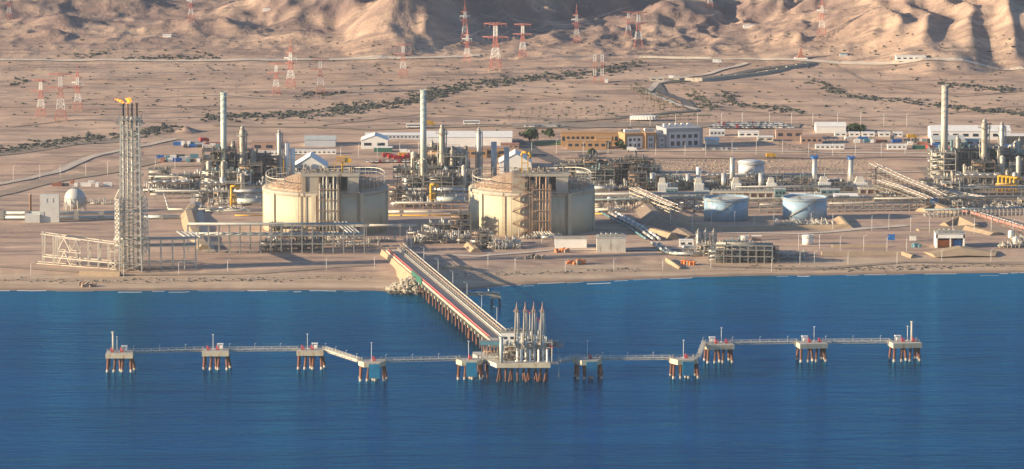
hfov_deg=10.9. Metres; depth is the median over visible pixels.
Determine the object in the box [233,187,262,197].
horizontal drum
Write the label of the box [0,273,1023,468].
sea
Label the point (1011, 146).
vertical vessel
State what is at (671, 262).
earth bank
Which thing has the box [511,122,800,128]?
car park
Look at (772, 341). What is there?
catwalk
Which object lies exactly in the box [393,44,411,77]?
electricity pylon
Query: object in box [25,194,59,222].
building
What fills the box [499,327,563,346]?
jetty control house
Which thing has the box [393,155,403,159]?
service truck
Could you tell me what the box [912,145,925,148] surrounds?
shipping container
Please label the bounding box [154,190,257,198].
pipe rack
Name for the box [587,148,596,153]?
dense tree
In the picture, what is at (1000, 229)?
access road
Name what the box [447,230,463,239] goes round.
pump skid
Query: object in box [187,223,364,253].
pipe rack
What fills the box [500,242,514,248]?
horizontal drum
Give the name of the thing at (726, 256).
process module
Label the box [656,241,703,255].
pipeline
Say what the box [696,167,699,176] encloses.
utility vessel
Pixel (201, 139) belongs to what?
service truck
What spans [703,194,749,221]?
storage tank
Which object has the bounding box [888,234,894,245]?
sign board
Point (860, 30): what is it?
ground
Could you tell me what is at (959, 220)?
earth bank
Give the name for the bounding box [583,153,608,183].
process module
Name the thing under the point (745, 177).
air cooler
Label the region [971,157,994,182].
process module
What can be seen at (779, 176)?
process module
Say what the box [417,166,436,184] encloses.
process module
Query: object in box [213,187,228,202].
process module
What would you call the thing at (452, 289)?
pipeline
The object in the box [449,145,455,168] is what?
process column
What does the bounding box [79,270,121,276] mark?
sand block
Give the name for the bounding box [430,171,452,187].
process module
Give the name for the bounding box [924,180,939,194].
process module
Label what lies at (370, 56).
desert road
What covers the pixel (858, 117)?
desert track
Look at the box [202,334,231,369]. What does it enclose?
mooring dolphin
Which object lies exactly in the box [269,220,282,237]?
process module
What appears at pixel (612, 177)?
process module
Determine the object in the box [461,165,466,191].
vertical vessel
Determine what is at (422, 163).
process column
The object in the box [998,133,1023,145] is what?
warehouse
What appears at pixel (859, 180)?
turbine housing
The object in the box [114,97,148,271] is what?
flare tower
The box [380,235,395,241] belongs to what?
pump skid
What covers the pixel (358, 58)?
power line
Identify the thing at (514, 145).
brick building
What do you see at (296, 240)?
process module
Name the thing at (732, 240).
process module
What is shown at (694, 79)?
boundary wall
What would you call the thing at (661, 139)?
office building
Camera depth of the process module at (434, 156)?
3652.35 m
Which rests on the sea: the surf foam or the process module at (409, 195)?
the surf foam
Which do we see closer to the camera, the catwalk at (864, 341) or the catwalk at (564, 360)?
the catwalk at (564, 360)
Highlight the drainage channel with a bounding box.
[0,137,135,154]
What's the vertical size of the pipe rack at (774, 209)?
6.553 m
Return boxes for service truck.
[199,137,208,141]
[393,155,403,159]
[400,149,409,152]
[402,154,410,158]
[627,147,636,151]
[713,59,721,63]
[766,153,775,157]
[907,134,916,137]
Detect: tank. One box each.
[64,186,86,210]
[262,165,387,237]
[469,165,594,238]
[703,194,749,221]
[736,159,765,178]
[739,235,748,240]
[781,194,827,219]
[801,234,814,244]
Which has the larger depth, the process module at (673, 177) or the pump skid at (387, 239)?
the process module at (673, 177)
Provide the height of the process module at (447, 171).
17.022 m
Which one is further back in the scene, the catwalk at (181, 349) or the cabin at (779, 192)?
the cabin at (779, 192)
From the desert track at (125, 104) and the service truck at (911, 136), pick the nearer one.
the service truck at (911, 136)
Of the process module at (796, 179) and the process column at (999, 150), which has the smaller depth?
the process module at (796, 179)
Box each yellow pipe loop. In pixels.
[229,185,238,207]
[430,183,438,205]
[997,175,1020,191]
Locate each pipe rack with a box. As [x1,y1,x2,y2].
[114,236,196,270]
[154,176,199,186]
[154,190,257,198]
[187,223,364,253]
[394,202,468,208]
[408,188,468,194]
[595,192,709,200]
[595,196,703,209]
[662,171,706,179]
[683,246,717,254]
[708,173,810,182]
[715,242,772,263]
[735,185,863,191]
[748,197,874,208]
[759,204,782,212]
[828,202,925,211]
[873,196,1023,207]
[923,207,1023,216]
[931,186,1023,195]
[995,183,1016,192]
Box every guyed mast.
[593,54,595,81]
[601,54,603,81]
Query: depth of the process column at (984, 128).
3669.78 m
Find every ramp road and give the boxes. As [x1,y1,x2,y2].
[190,188,215,251]
[657,204,711,238]
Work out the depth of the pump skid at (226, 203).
3537.49 m
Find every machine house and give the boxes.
[596,233,625,252]
[934,228,964,247]
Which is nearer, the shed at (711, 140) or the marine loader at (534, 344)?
the marine loader at (534, 344)
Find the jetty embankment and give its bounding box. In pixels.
[380,249,457,286]
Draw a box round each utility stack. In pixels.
[650,173,654,185]
[686,173,689,188]
[721,173,725,188]
[730,157,734,185]
[758,173,763,188]
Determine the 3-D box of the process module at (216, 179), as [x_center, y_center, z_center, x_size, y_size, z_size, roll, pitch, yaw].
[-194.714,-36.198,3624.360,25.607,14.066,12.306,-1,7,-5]
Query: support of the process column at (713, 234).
on the ground at (860, 30)
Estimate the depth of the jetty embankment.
3205.46 m
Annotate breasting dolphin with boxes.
[358,342,387,380]
[456,341,483,379]
[573,340,602,378]
[668,340,699,378]
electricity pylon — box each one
[5,1,12,19]
[30,79,51,117]
[46,73,73,121]
[72,65,82,110]
[186,0,194,21]
[269,63,284,94]
[284,39,296,88]
[311,58,327,94]
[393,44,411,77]
[460,7,470,41]
[462,30,471,62]
[482,23,507,70]
[514,23,530,59]
[572,4,580,43]
[622,11,633,37]
[630,12,647,49]
[817,1,826,36]
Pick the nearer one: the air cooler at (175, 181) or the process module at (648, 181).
the air cooler at (175, 181)
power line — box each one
[47,56,282,86]
[309,39,410,69]
[393,14,509,52]
[483,8,649,35]
[516,8,632,34]
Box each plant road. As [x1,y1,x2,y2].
[149,163,565,168]
[212,113,709,129]
[512,138,568,168]
[555,150,926,153]
[571,156,915,158]
[616,61,809,117]
[645,63,747,109]
[665,171,920,174]
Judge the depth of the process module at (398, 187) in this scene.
3560.73 m
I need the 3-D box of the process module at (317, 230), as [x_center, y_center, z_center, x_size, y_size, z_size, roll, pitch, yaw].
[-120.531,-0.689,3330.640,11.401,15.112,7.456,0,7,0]
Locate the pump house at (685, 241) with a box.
[679,239,693,246]
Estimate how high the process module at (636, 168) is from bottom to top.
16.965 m
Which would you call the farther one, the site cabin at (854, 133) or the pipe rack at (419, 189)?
the site cabin at (854, 133)
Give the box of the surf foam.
[1,273,1007,291]
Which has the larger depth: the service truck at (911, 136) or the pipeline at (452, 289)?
the service truck at (911, 136)
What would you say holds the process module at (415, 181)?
on the plant paving
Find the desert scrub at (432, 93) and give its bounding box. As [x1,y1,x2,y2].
[0,60,645,152]
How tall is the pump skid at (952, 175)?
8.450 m
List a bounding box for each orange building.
[561,131,618,145]
[566,139,605,148]
[595,136,611,148]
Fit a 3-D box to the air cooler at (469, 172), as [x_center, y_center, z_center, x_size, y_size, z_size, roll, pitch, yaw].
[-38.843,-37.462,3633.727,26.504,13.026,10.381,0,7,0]
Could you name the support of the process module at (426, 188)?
on the ground at (860, 30)
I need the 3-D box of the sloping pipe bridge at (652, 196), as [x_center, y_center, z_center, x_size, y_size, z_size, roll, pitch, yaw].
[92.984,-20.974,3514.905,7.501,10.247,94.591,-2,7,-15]
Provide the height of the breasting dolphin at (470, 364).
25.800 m
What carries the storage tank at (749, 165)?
on the ground at (860, 30)
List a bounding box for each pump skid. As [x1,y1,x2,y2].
[90,198,105,204]
[143,181,170,192]
[184,179,210,192]
[208,198,212,204]
[215,199,228,205]
[218,194,238,202]
[227,204,238,208]
[335,236,347,240]
[355,240,369,245]
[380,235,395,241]
[401,199,416,206]
[408,225,430,234]
[409,196,429,205]
[414,233,422,243]
[424,191,444,200]
[428,198,445,206]
[444,231,467,242]
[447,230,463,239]
[487,241,506,248]
[495,235,514,243]
[513,239,520,248]
[520,233,535,238]
[610,178,636,190]
[615,202,629,208]
[639,182,657,189]
[683,201,698,208]
[758,255,773,261]
[782,254,793,259]
[792,249,804,254]
[793,219,806,224]
[811,219,824,224]
[820,220,833,224]
[951,170,961,181]
[983,202,999,207]
[998,238,1020,247]
[1005,201,1020,206]
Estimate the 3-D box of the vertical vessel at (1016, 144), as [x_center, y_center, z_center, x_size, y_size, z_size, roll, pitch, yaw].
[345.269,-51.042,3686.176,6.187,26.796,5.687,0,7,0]
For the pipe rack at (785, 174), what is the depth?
3666.53 m
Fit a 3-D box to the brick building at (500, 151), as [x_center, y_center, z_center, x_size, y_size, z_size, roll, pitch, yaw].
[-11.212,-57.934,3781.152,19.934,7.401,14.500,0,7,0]
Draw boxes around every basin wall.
[821,251,914,257]
[832,244,887,247]
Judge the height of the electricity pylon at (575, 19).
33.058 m
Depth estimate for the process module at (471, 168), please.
3636.40 m
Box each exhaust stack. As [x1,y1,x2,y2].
[219,91,228,159]
[419,89,427,164]
[939,84,948,172]
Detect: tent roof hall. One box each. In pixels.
[295,151,327,170]
[499,149,531,173]
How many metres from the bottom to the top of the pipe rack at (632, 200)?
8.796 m
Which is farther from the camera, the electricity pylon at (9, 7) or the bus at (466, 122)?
the electricity pylon at (9, 7)
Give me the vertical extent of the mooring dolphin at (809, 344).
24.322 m
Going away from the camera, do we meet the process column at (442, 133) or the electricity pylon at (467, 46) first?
the process column at (442, 133)
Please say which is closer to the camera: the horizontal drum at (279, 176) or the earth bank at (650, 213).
the earth bank at (650, 213)
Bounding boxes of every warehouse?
[304,135,336,146]
[365,132,426,139]
[426,131,512,146]
[927,125,1010,139]
[930,135,964,146]
[965,138,980,145]
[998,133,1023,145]
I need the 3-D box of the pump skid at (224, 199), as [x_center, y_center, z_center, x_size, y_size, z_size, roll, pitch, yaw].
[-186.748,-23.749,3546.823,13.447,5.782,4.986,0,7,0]
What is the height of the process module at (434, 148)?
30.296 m
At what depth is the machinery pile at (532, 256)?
3260.33 m
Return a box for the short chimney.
[29,194,31,210]
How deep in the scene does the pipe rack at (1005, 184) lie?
3600.57 m
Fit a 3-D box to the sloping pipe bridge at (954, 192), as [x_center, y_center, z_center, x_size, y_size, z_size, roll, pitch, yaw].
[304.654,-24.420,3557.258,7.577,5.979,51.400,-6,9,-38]
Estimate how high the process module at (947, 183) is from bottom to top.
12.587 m
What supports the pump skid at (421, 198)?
on the ground at (860, 30)
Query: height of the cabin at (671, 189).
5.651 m
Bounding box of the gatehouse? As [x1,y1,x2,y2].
[650,77,663,80]
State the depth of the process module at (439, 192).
3563.61 m
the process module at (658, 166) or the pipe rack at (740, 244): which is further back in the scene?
the process module at (658, 166)
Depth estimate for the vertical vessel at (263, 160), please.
3654.40 m
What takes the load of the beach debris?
on the ground at (860, 30)
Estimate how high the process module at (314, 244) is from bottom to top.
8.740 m
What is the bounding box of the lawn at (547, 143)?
[529,140,560,144]
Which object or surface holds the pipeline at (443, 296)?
on the jetty trestle
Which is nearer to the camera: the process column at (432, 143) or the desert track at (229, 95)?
the process column at (432, 143)
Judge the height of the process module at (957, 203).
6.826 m
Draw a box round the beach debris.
[78,281,96,286]
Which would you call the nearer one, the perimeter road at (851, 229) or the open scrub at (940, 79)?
the perimeter road at (851, 229)
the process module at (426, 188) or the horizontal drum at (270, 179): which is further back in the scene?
the horizontal drum at (270, 179)
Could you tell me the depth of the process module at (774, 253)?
3265.82 m
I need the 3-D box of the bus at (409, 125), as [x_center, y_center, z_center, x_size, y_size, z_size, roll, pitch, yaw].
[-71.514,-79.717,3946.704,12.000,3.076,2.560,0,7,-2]
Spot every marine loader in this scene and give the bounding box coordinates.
[513,302,522,360]
[522,302,530,360]
[530,303,539,360]
[539,302,547,360]
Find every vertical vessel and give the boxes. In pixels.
[206,161,211,181]
[220,177,226,189]
[239,173,244,193]
[258,158,266,176]
[261,176,265,184]
[403,178,409,186]
[410,151,417,173]
[456,147,463,168]
[456,171,460,186]
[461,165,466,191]
[464,150,469,179]
[999,155,1005,181]
[1007,230,1014,239]
[1008,144,1012,168]
[1011,172,1018,189]
[1012,140,1020,160]
[1015,156,1021,184]
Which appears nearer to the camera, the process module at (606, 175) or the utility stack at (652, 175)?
the utility stack at (652, 175)
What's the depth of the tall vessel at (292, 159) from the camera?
3660.73 m
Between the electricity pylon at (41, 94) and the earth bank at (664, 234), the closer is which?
the earth bank at (664, 234)
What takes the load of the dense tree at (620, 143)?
on the ground at (860, 30)
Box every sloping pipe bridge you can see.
[629,187,680,215]
[866,162,948,204]
[874,179,935,204]
[943,189,1003,203]
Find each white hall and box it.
[361,132,388,148]
[554,236,586,247]
[814,122,845,132]
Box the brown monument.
[794,48,806,58]
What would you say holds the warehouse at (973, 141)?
on the ground at (860, 30)
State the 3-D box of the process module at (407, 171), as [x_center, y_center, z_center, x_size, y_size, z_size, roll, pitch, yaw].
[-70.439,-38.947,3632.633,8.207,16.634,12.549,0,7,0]
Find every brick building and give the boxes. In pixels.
[227,141,245,150]
[251,140,287,150]
[461,147,486,157]
[483,146,509,156]
[500,143,518,148]
[775,128,802,139]
[800,135,822,143]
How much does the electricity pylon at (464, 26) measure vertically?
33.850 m
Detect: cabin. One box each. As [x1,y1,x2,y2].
[666,187,677,195]
[695,190,709,195]
[774,188,785,196]
[820,188,839,193]
[834,131,846,136]
[848,131,859,136]
[861,131,874,136]
[878,131,890,136]
[893,131,902,136]
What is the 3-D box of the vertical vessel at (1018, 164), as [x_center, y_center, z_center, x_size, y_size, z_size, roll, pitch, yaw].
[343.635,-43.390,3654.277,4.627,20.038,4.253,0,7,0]
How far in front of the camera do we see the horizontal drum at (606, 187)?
3613.41 m
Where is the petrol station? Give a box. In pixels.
[895,55,925,60]
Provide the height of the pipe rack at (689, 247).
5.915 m
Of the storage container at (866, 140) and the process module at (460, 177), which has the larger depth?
the storage container at (866, 140)
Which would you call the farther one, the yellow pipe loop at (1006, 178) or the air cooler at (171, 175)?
the air cooler at (171, 175)
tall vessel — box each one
[284,143,289,175]
[290,148,294,174]
[491,142,496,176]
[504,147,508,171]
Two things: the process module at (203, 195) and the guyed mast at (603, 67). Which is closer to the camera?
the process module at (203, 195)
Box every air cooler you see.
[150,179,191,193]
[160,174,194,180]
[200,181,226,194]
[214,171,248,180]
[272,226,300,236]
[395,168,409,182]
[454,169,473,183]
[705,173,726,184]
[736,175,756,185]
[955,173,989,189]
[966,172,1000,189]
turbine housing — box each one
[658,177,667,191]
[694,177,707,190]
[731,177,745,189]
[766,177,776,190]
[818,176,833,190]
[853,176,870,190]
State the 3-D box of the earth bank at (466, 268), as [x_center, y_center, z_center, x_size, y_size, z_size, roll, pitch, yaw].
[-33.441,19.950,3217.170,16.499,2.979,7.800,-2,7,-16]
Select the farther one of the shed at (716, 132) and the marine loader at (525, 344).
the shed at (716, 132)
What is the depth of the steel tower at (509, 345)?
2811.88 m
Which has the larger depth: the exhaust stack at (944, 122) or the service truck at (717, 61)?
the service truck at (717, 61)
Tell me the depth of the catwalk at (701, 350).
2838.40 m
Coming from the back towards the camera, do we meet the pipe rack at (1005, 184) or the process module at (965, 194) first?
the pipe rack at (1005, 184)
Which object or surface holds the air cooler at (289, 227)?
on the ground at (860, 30)
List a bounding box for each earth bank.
[181,204,212,249]
[441,266,470,270]
[464,242,481,251]
[631,195,695,239]
[647,228,678,239]
[665,258,681,268]
[915,203,961,212]
[916,225,1002,235]
[924,245,998,256]
[940,216,982,227]
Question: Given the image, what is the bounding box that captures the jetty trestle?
[386,245,505,350]
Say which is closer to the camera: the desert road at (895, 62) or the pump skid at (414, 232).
the pump skid at (414, 232)
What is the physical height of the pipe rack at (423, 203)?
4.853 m
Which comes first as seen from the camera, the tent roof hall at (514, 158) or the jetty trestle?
the jetty trestle
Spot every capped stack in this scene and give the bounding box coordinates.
[809,155,818,187]
[846,155,854,189]
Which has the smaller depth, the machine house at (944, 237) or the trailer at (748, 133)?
the machine house at (944, 237)
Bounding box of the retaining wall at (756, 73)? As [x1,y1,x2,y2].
[702,62,815,81]
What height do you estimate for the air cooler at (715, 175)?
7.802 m
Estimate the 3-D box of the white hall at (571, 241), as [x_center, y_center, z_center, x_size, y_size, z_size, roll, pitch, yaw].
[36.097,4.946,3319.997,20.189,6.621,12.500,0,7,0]
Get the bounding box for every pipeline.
[0,211,113,214]
[0,215,113,219]
[144,215,178,218]
[150,193,223,212]
[205,209,262,211]
[365,224,416,237]
[388,210,468,214]
[388,215,468,216]
[388,249,490,336]
[397,247,500,335]
[399,243,500,328]
[401,247,499,331]
[403,243,505,328]
[403,248,499,329]
[595,208,624,210]
[601,212,646,239]
[608,211,654,239]
[615,211,660,239]
[650,241,687,254]
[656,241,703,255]
[957,207,1023,228]
[962,207,1023,225]
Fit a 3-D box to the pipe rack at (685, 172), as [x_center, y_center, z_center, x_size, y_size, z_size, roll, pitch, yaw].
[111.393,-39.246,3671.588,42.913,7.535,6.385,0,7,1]
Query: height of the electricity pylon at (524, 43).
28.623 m
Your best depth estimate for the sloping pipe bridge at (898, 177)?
3587.87 m
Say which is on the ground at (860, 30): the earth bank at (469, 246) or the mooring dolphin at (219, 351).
the earth bank at (469, 246)
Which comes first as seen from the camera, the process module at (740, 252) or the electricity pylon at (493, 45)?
the process module at (740, 252)
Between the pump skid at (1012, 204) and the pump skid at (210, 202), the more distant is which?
the pump skid at (210, 202)
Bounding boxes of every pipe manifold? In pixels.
[483,346,498,355]
[496,351,511,360]
[531,351,545,359]
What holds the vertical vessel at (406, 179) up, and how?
on the plant paving
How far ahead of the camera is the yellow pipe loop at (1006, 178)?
3605.43 m
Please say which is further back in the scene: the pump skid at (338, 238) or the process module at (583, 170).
the process module at (583, 170)
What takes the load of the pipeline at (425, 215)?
on the ground at (860, 30)
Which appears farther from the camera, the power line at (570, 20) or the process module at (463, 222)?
the power line at (570, 20)
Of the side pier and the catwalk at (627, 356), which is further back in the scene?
the side pier
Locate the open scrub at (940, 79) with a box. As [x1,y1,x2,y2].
[0,33,1023,130]
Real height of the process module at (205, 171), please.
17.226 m
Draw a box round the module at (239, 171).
[237,168,251,188]
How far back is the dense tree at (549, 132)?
3893.10 m
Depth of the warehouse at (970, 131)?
3881.60 m
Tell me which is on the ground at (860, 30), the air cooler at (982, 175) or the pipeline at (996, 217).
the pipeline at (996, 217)
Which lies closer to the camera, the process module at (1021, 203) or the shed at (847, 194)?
the process module at (1021, 203)
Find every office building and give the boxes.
[618,129,644,147]
[640,128,656,148]
[656,123,702,147]
[656,130,665,147]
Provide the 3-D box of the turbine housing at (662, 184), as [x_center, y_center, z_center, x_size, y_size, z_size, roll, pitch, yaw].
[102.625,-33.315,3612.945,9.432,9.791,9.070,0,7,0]
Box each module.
[148,164,170,185]
[170,177,197,189]
[177,169,205,185]
[195,191,216,201]
[198,186,227,200]
[201,164,232,185]
[202,145,224,187]
[203,171,238,187]
[212,141,236,181]
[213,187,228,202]
[217,150,245,178]
[226,178,244,193]
[236,153,261,179]
[237,168,251,188]
[238,159,262,188]
[243,180,266,193]
[247,148,271,175]
[256,151,278,180]
[259,236,286,251]
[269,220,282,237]
[289,228,306,250]
[297,237,321,249]
[308,222,326,243]
[388,185,416,200]
[389,182,403,200]
[393,162,410,182]
[401,164,413,183]
[402,172,422,191]
[402,191,422,201]
[412,154,436,171]
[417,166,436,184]
[419,228,446,243]
[421,183,434,197]
[423,170,446,191]
[423,218,454,234]
[425,161,446,167]
[427,145,456,168]
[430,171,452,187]
[435,188,445,196]
[438,168,457,186]
[442,173,463,186]
[443,146,467,186]
[450,209,470,233]
[451,168,469,187]
[457,167,474,180]
[472,227,488,248]
[481,228,493,248]
[554,159,579,176]
[562,157,588,178]
[576,164,601,185]
[578,150,594,181]
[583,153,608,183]
[586,163,613,185]
[600,162,617,184]
[609,158,631,185]
[614,159,630,177]
[623,152,648,175]
[628,169,646,189]
[629,161,641,183]
[631,155,654,180]
[632,161,661,180]
[647,176,655,190]
[655,173,661,186]
[657,172,672,182]
[667,173,684,185]
[676,178,691,188]
[678,176,702,189]
[696,241,710,255]
[704,180,718,188]
[708,246,729,262]
[717,176,727,185]
[718,242,734,262]
[721,237,743,246]
[729,246,757,262]
[747,170,765,185]
[751,242,761,259]
[763,243,778,261]
[769,172,783,184]
[793,174,808,184]
[800,175,808,184]
[806,191,823,194]
[833,177,845,190]
[875,190,895,197]
[919,175,945,189]
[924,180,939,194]
[927,140,976,178]
[932,173,951,185]
[940,178,959,195]
[952,199,962,207]
[955,192,968,203]
[959,142,1010,174]
[962,144,996,170]
[964,166,977,182]
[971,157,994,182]
[982,172,1000,189]
[1002,148,1023,168]
[1009,158,1023,183]
[1017,198,1023,206]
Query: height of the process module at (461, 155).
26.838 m
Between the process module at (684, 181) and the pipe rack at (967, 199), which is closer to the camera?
the pipe rack at (967, 199)
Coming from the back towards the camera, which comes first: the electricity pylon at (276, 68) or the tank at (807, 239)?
the electricity pylon at (276, 68)
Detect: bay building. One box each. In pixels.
[710,189,773,196]
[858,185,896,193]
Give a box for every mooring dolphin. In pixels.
[105,331,135,371]
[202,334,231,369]
[297,334,325,369]
[703,327,733,362]
[795,326,827,361]
[887,321,921,361]
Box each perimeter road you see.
[0,138,175,184]
[0,158,165,195]
[374,247,681,256]
[701,224,907,233]
[709,261,1023,268]
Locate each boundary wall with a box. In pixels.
[639,56,710,57]
[685,78,701,81]
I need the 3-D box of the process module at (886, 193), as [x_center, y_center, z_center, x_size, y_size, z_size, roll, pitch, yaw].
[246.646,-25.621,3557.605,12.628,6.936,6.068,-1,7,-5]
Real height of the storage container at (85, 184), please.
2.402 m
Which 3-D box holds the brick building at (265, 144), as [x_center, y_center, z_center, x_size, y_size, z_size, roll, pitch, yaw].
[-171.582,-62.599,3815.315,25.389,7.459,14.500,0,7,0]
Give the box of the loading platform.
[473,348,559,381]
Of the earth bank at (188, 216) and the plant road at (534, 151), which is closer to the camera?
the earth bank at (188, 216)
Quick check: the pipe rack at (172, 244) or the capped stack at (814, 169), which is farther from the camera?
the capped stack at (814, 169)
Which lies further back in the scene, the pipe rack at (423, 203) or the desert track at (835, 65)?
the desert track at (835, 65)
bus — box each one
[406,123,419,127]
[463,120,479,124]
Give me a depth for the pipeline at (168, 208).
3482.39 m
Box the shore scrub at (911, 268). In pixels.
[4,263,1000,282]
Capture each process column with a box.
[219,160,227,187]
[236,125,247,169]
[249,147,255,178]
[275,128,282,175]
[419,158,426,183]
[429,140,434,151]
[436,124,447,164]
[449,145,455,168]
[475,128,482,181]
[695,228,700,245]
[703,228,708,245]
[711,228,716,246]
[954,133,960,173]
[966,150,973,172]
[979,118,990,171]
[995,144,1003,171]
[998,121,1005,146]
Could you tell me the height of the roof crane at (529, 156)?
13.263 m
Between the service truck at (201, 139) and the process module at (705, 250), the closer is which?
the process module at (705, 250)
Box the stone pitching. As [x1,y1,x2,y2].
[598,159,863,172]
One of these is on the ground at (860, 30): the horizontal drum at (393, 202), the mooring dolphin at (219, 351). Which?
the horizontal drum at (393, 202)
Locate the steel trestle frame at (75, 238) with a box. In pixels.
[37,232,125,270]
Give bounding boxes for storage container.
[52,183,61,185]
[80,183,91,185]
[103,182,111,185]
[173,157,181,161]
[190,154,197,157]
[863,139,870,142]
[892,139,901,142]
[917,141,927,144]
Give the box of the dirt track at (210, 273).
[0,264,372,275]
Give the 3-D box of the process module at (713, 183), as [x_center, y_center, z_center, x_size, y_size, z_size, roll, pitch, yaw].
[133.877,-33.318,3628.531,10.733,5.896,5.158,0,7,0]
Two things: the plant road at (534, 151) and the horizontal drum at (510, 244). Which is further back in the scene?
the plant road at (534, 151)
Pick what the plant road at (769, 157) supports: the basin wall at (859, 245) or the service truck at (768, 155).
the service truck at (768, 155)
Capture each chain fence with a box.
[4,138,167,184]
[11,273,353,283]
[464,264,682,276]
[699,262,1018,271]
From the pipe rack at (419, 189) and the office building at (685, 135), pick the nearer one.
the pipe rack at (419, 189)
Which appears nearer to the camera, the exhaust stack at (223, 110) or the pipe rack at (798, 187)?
the pipe rack at (798, 187)
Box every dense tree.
[518,128,538,140]
[541,128,554,137]
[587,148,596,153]
[614,140,624,147]
[846,122,866,131]
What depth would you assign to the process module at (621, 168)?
3645.95 m
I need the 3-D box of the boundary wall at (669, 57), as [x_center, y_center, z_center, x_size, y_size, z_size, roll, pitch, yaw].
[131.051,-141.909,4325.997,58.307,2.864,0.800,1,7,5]
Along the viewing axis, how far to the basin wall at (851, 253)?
3286.84 m
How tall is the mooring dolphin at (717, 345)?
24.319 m
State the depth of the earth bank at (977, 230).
3399.31 m
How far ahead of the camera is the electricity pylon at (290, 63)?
4161.36 m
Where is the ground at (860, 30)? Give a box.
[0,0,1023,291]
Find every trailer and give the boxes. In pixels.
[254,150,276,154]
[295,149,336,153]
[738,130,758,136]
[757,136,773,140]
[815,144,844,148]
[887,144,906,149]
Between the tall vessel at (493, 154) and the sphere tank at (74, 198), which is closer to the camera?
the sphere tank at (74, 198)
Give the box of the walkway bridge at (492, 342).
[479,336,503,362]
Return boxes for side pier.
[460,289,500,304]
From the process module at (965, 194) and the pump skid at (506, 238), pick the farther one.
the process module at (965, 194)
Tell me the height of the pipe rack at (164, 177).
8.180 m
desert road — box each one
[0,54,480,61]
[658,57,1023,69]
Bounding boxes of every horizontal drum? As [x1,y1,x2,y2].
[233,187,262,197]
[237,196,262,205]
[265,175,277,182]
[274,174,289,178]
[391,200,407,206]
[435,185,464,195]
[436,194,465,201]
[456,235,468,241]
[489,238,504,243]
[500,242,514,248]
[542,234,553,239]
[595,183,612,190]
[680,201,693,203]
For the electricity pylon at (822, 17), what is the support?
on the ground at (860, 30)
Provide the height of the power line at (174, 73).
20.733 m
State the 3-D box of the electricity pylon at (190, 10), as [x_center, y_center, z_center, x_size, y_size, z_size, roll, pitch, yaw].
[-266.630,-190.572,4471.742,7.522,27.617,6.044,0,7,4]
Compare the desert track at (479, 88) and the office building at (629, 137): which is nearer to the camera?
the office building at (629, 137)
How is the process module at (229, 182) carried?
on the plant paving
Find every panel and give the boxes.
[411,270,421,284]
[909,235,916,240]
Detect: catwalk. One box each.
[133,344,202,353]
[229,343,296,350]
[322,343,358,361]
[385,353,456,361]
[482,356,498,360]
[559,353,575,362]
[602,352,669,359]
[696,340,705,358]
[733,336,796,344]
[825,335,889,343]
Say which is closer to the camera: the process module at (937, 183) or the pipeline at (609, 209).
the pipeline at (609, 209)
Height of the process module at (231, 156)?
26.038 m
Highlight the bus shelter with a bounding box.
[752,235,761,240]
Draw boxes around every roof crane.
[334,156,350,172]
[520,151,531,172]
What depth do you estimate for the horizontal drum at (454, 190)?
3570.96 m
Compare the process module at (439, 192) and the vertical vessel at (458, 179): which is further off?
the vertical vessel at (458, 179)
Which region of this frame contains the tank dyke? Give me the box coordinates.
[674,215,852,230]
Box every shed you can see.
[373,146,392,151]
[704,137,718,144]
[709,129,724,135]
[833,193,857,196]
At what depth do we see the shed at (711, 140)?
3856.66 m
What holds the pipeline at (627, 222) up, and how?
on the ground at (860, 30)
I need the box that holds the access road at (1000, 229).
[917,201,1023,240]
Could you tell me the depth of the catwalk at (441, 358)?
2808.41 m
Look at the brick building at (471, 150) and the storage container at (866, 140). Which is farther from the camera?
the storage container at (866, 140)
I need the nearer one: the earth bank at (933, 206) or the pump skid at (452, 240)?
the pump skid at (452, 240)
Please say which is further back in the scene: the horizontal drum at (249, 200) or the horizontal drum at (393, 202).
the horizontal drum at (249, 200)
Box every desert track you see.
[0,103,201,108]
[13,119,171,126]
[144,95,297,100]
[322,113,532,124]
[380,88,585,100]
[714,106,1017,117]
[832,63,1019,95]
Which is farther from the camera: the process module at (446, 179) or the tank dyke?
the process module at (446, 179)
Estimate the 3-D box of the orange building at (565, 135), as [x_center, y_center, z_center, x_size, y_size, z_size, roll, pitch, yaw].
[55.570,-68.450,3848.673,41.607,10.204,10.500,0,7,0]
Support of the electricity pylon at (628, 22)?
on the ground at (860, 30)
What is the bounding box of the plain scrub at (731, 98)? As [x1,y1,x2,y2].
[10,50,1023,115]
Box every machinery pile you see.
[524,253,544,258]
[554,247,569,252]
[566,259,586,264]
[681,259,696,264]
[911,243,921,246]
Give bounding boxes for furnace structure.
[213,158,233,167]
[413,155,432,174]
[930,148,955,178]

